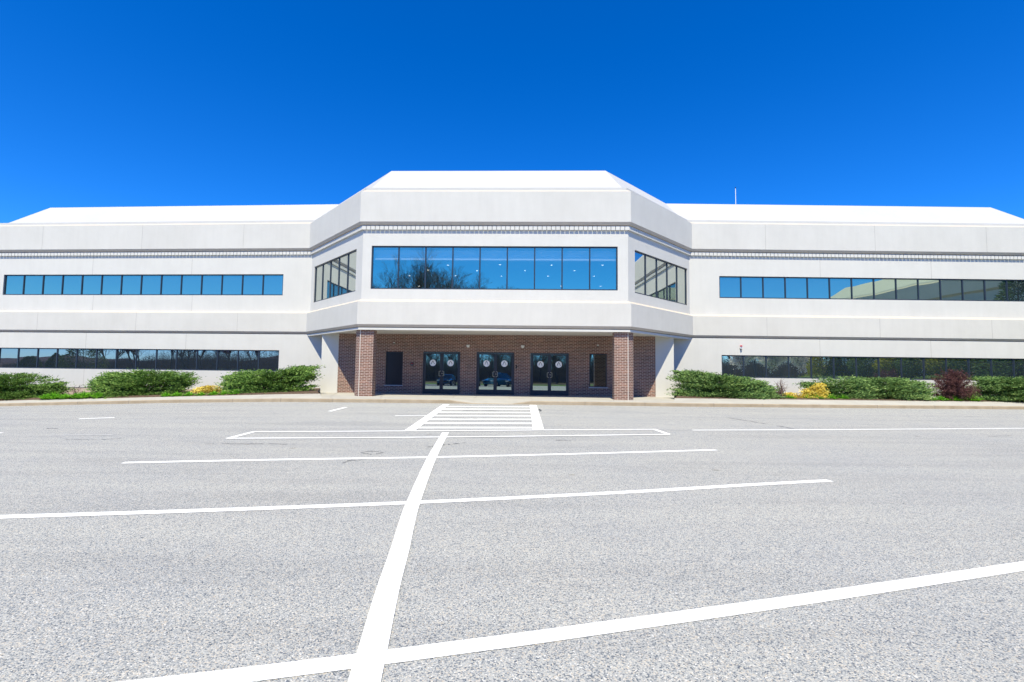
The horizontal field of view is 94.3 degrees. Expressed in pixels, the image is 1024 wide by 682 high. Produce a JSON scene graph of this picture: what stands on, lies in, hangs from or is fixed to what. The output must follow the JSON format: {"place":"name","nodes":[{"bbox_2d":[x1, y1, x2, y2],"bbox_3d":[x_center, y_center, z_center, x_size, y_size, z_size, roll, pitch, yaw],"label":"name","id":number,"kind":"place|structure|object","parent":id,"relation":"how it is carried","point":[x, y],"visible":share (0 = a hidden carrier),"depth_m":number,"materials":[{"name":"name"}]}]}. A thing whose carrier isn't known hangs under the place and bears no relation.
{"place":"outdoors","nodes":[
{"label":"outdoors","id":0,"kind":"place"},
{"bbox_2d":[0,388,319,400],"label":"planting bed soil","id":1,"kind":"structure","parent":0,"point":[316,390],"depth_m":22.01,"materials":[{"name":"brown soil"}]},
{"bbox_2d":[0,372,76,399],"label":"juniper shrub","id":2,"kind":"object","parent":1,"relation":"on","point":[26,388],"visible":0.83,"depth_m":23.51,"materials":[{"name":"green plant"}]},
{"bbox_2d":[38,393,51,398],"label":"daylily clump","id":3,"kind":"object","parent":1,"relation":"on","point":[43,397],"visible":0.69,"depth_m":22.43,"materials":[{"name":"green plant"}]},
{"bbox_2d":[46,391,60,398],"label":"daylily clump","id":4,"kind":"object","parent":1,"relation":"on","point":[55,396],"visible":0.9,"depth_m":22.39,"materials":[{"name":"green plant"}]},
{"bbox_2d":[59,393,69,398],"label":"daylily clump","id":5,"kind":"object","parent":1,"relation":"on","point":[65,396],"visible":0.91,"depth_m":22.40,"materials":[{"name":"green plant"}]},
{"bbox_2d":[71,385,83,393],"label":"bare twig","id":6,"kind":"object","parent":1,"relation":"on","point":[74,390],"visible":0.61,"depth_m":23.28,"materials":[{"name":"grey plant"}]},
{"bbox_2d":[73,390,91,397],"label":"daylily clump","id":7,"kind":"object","parent":1,"relation":"on","point":[81,395],"visible":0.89,"depth_m":22.25,"materials":[{"name":"green plant"}]},
{"bbox_2d":[90,393,104,397],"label":"daylily clump","id":8,"kind":"object","parent":1,"relation":"on","point":[100,395],"visible":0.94,"depth_m":22.21,"materials":[{"name":"green plant"}]},
{"bbox_2d":[80,369,205,398],"bbox_3d":[-18.136,2.131,23.633,6.252,1.592,3.710,1,-3,0],"label":"juniper shrub","id":9,"kind":"object","parent":1,"relation":"on","point":[108,384],"visible":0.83,"depth_m":22.99,"materials":[{"name":"green plant"}]},
{"bbox_2d":[161,392,170,396],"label":"daylily clump","id":10,"kind":"object","parent":1,"relation":"on","point":[166,394],"visible":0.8,"depth_m":21.91,"materials":[{"name":"green plant"}]},
{"bbox_2d":[171,391,183,396],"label":"daylily clump","id":11,"kind":"object","parent":1,"relation":"on","point":[176,394],"visible":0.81,"depth_m":21.87,"materials":[{"name":"green plant"}]},
{"bbox_2d":[183,390,194,395],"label":"daylily clump","id":12,"kind":"object","parent":1,"relation":"on","point":[188,394],"visible":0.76,"depth_m":21.80,"materials":[{"name":"green plant"}]},
{"bbox_2d":[190,385,223,393],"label":"golden shrub","id":13,"kind":"object","parent":1,"relation":"on","point":[207,389],"visible":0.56,"depth_m":22.88,"materials":[{"name":"yellow plant"}]},
{"bbox_2d":[214,363,325,394],"bbox_3d":[-11.681,1.884,22.757,5.278,1.674,3.287,1,-3,0],"label":"juniper shrub","id":14,"kind":"object","parent":1,"relation":"on","point":[292,378],"visible":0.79,"depth_m":22.21,"materials":[{"name":"green plant"}]},
{"bbox_2d":[0,393,1023,681],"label":"parking lot","id":15,"kind":"structure","parent":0,"point":[908,493],"depth_m":3.91,"materials":[{"name":"grey asphalt"}]},
{"bbox_2d":[228,432,252,437],"bbox_3d":[-5.526,1.917,9.702,0.110,0.002,0.997,1,-3,-2],"label":"parking line","id":16,"kind":"object","parent":15,"relation":"on","point":[240,435],"visible":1,"depth_m":9.62,"materials":[{"name":"paint"}]},
{"bbox_2d":[206,443,276,443],"bbox_3d":[-4.739,1.862,8.618,1.618,0.001,0.079,1,-3,-2],"label":"asphalt crack","id":17,"kind":"object","parent":15,"relation":"on","point":[246,443],"visible":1,"depth_m":8.63,"materials":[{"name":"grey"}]},
{"bbox_2d":[290,421,364,421],"bbox_3d":[-4.542,2.071,12.223,2.231,0.004,0.050,1,-3,-7],"label":"worn line","id":18,"kind":"object","parent":15,"relation":"on","point":[327,421],"visible":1,"depth_m":12.20,"materials":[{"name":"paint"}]},
{"bbox_2d":[348,432,448,681],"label":"line","id":19,"kind":"object","parent":15,"relation":"on","point":[369,661],"visible":1,"depth_m":2.93,"materials":[{"name":"paint"}]},
{"bbox_2d":[395,415,425,415],"bbox_3d":[-2.885,2.173,13.866,1.029,0.003,0.120,2,-4,-13],"label":"dash line","id":20,"kind":"object","parent":15,"relation":"on","point":[410,415],"visible":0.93,"depth_m":13.84,"materials":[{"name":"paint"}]},
{"bbox_2d":[0,479,832,518],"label":"stall line","id":21,"kind":"object","parent":15,"relation":"on","point":[340,505],"visible":1,"depth_m":4.88,"materials":[{"name":"paint"}]},
{"bbox_2d":[123,449,714,462],"bbox_3d":[-0.939,1.851,7.641,9.432,0.001,0.220,1,-4,-11],"label":"stall line","id":22,"kind":"object","parent":15,"relation":"on","point":[410,457],"visible":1,"depth_m":7.46,"materials":[{"name":"paint"}]},
{"bbox_2d":[227,434,669,438],"bbox_3d":[-1.005,1.976,9.837,9.109,0.002,0.201,1,-4,-9],"label":"parking line","id":23,"kind":"object","parent":15,"relation":"on","point":[456,436],"visible":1,"depth_m":9.82,"materials":[{"name":"paint"}]},
{"bbox_2d":[253,429,656,431],"bbox_3d":[-1.044,2.034,10.803,9.137,0.002,0.164,1,-4,-8],"label":"parking line","id":24,"kind":"object","parent":15,"relation":"on","point":[455,430],"visible":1,"depth_m":10.77,"materials":[{"name":"paint"}]},
{"bbox_2d":[404,404,543,430],"bbox_3d":[-0.829,2.237,14.554,3.557,0.054,7.849,1,-3,0],"label":"crosswalk ladder","id":25,"kind":"object","parent":15,"relation":"on","point":[536,423],"visible":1,"depth_m":13.36,"materials":[{"name":"paint"}]},
{"bbox_2d":[0,171,1023,399],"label":"office building","id":26,"kind":"structure","parent":15,"relation":"on","point":[560,276],"depth_m":25.18,"materials":[{"name":"paint"}]},
{"bbox_2d":[0,348,278,370],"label":"ribbon window","id":27,"kind":"structure","parent":26,"relation":"in","point":[53,358],"depth_m":26.67,"materials":[{"name":"black glass"}]},
{"bbox_2d":[3,274,282,294],"bbox_3d":[-21.117,-3.191,27.060,16.822,1.188,0.087,0,-3,4],"label":"ribbon window","id":28,"kind":"structure","parent":26,"relation":"in","point":[203,284],"depth_m":27.04,"materials":[{"name":"blue glass"}]},
{"bbox_2d":[314,249,356,301],"bbox_3d":[-8.970,-3.176,24.015,0.087,1.980,5.476,4,-5,-42],"label":"ribbon window","id":29,"kind":"structure","parent":26,"relation":"in","point":[335,277],"depth_m":23.88,"materials":[{"name":"blue"}]},
{"bbox_2d":[384,351,402,385],"bbox_3d":[-6.042,1.418,24.361,0.946,1.754,0.145,1,-3,2],"label":"sidelight window","id":30,"kind":"structure","parent":26,"relation":"in","point":[394,360],"depth_m":24.40,"materials":[{"name":"black glass"}]},
{"bbox_2d":[422,351,459,393],"bbox_3d":[-3.606,1.624,24.284,1.921,2.158,0.140,1,-3,2],"label":"entrance door","id":31,"kind":"structure","parent":26,"relation":"in","point":[441,370],"depth_m":24.30,"materials":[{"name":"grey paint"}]},
{"bbox_2d":[371,246,617,289],"bbox_3d":[-0.830,-3.267,21.313,11.046,1.970,0.087,1,-3,2],"label":"ribbon window","id":32,"kind":"structure","parent":26,"relation":"in","point":[393,267],"depth_m":21.32,"materials":[{"name":"blue glass"}]},
{"bbox_2d":[476,352,513,394],"bbox_3d":[-0.853,1.651,24.193,1.924,2.160,0.140,1,-3,2],"label":"entrance door","id":33,"kind":"structure","parent":26,"relation":"in","point":[494,370],"depth_m":24.21,"materials":[{"name":"grey paint"}]},
{"bbox_2d":[530,353,568,395],"bbox_3d":[1.903,1.687,24.102,1.948,2.144,0.140,1,-3,2],"label":"entrance door","id":34,"kind":"structure","parent":26,"relation":"in","point":[549,372],"depth_m":24.12,"materials":[{"name":"grey paint"}]},
{"bbox_2d":[589,354,607,387],"bbox_3d":[4.352,1.509,24.018,0.949,1.733,0.145,1,-3,2],"label":"sidelight window","id":35,"kind":"structure","parent":26,"relation":"in","point":[597,362],"depth_m":24.06,"materials":[{"name":"black glass"}]},
{"bbox_2d":[635,250,686,304],"bbox_3d":[7.391,-3.010,23.422,0.087,1.970,5.410,-3,-5,45],"label":"ribbon window","id":36,"kind":"structure","parent":26,"relation":"in","point":[654,277],"depth_m":23.29,"materials":[{"name":"blue"}]},
{"bbox_2d":[719,276,1023,301],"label":"ribbon window","id":37,"kind":"structure","parent":26,"relation":"in","point":[729,286],"depth_m":25.54,"materials":[{"name":"blue glass"}]},
{"bbox_2d":[722,355,1023,380],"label":"ribbon window","id":38,"kind":"structure","parent":26,"relation":"in","point":[756,366],"depth_m":25.18,"materials":[{"name":"black glass"}]},
{"bbox_2d":[0,398,1023,409],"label":"kerb","id":39,"kind":"structure","parent":15,"relation":"on","point":[522,403],"depth_m":19.68,"materials":[{"name":"concrete"}]},
{"bbox_2d":[120,561,1023,681],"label":"stall line","id":40,"kind":"object","parent":15,"relation":"on","point":[290,669],"visible":1,"depth_m":2.54,"materials":[{"name":"paint"}]},
{"bbox_2d":[773,428,1014,429],"bbox_3d":[11.361,2.308,12.501,14.213,0.032,0.194,1,-4,-9],"label":"lane line","id":41,"kind":"object","parent":15,"relation":"on","point":[872,429],"visible":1,"depth_m":12.00,"materials":[{"name":"paint"}]},
{"bbox_2d":[0,392,1023,405],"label":"sidewalk","id":42,"kind":"structure","parent":0,"point":[499,399],"depth_m":21.00,"materials":[{"name":"concrete"}]},
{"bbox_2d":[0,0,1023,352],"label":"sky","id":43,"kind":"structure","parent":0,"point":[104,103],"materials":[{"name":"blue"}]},
{"bbox_2d":[676,395,1022,401],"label":"planting bed soil","id":44,"kind":"structure","parent":0,"point":[678,396],"depth_m":21.95,"materials":[{"name":"brown soil"}]},
{"bbox_2d":[667,369,787,399],"bbox_3d":[10.008,2.054,22.428,5.745,1.473,3.417,1,-3,0],"label":"juniper shrub","id":45,"kind":"object","parent":44,"relation":"on","point":[698,383],"visible":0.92,"depth_m":21.70,"materials":[{"name":"green leaf"}]},
{"bbox_2d":[774,379,787,397],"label":"bare stem shrub","id":46,"kind":"object","parent":44,"relation":"on","point":[781,389],"visible":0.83,"depth_m":21.79,"materials":[{"name":"grey plant"}]},
{"bbox_2d":[784,389,824,398],"bbox_3d":[13.715,2.546,22.349,2.192,0.583,1.361,1,-3,0],"label":"golden shrub","id":47,"kind":"object","parent":44,"relation":"on","point":[805,393],"visible":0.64,"depth_m":22.21,"materials":[{"name":"yellow plant"}]},
{"bbox_2d":[800,382,832,397],"bbox_3d":[14.384,2.383,22.520,1.285,0.871,1.326,3,-4,-30],"label":"golden shrub","id":48,"kind":"object","parent":44,"relation":"on","point":[820,388],"visible":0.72,"depth_m":22.34,"materials":[{"name":"yellow plant"}]},
{"bbox_2d":[792,375,885,399],"bbox_3d":[16.104,2.303,23.348,4.550,1.320,2.990,1,-3,0],"label":"juniper shrub","id":49,"kind":"object","parent":44,"relation":"on","point":[852,386],"visible":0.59,"depth_m":22.77,"materials":[{"name":"green plant"}]},
{"bbox_2d":[857,376,944,400],"bbox_3d":[18.491,2.353,23.381,4.502,1.254,3.071,1,-3,0],"label":"juniper shrub","id":50,"kind":"object","parent":44,"relation":"on","point":[900,388],"visible":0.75,"depth_m":22.63,"materials":[{"name":"green plant"}]},
{"bbox_2d":[934,395,948,400],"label":"daylily clump","id":51,"kind":"object","parent":44,"relation":"on","point":[941,398],"visible":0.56,"depth_m":22.61,"materials":[{"name":"green plant"}]},
{"bbox_2d":[946,396,962,400],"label":"daylily clump","id":52,"kind":"object","parent":44,"relation":"on","point":[955,398],"visible":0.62,"depth_m":22.66,"materials":[{"name":"green plant"}]},
{"bbox_2d":[929,367,980,399],"bbox_3d":[21.450,2.076,23.120,2.251,1.670,1.953,3,-4,-32],"label":"barberry shrub","id":53,"kind":"object","parent":44,"relation":"on","point":[949,386],"visible":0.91,"depth_m":22.86,"materials":[{"name":"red plant"}]},
{"bbox_2d":[961,395,982,400],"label":"daylily clump","id":54,"kind":"object","parent":44,"relation":"on","point":[974,399],"visible":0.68,"depth_m":22.73,"materials":[{"name":"green plant"}]},
{"bbox_2d":[963,376,1023,401],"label":"juniper shrub","id":55,"kind":"object","parent":44,"relation":"on","point":[1005,389],"visible":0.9,"depth_m":23.07,"materials":[{"name":"green plant"}]}
]}

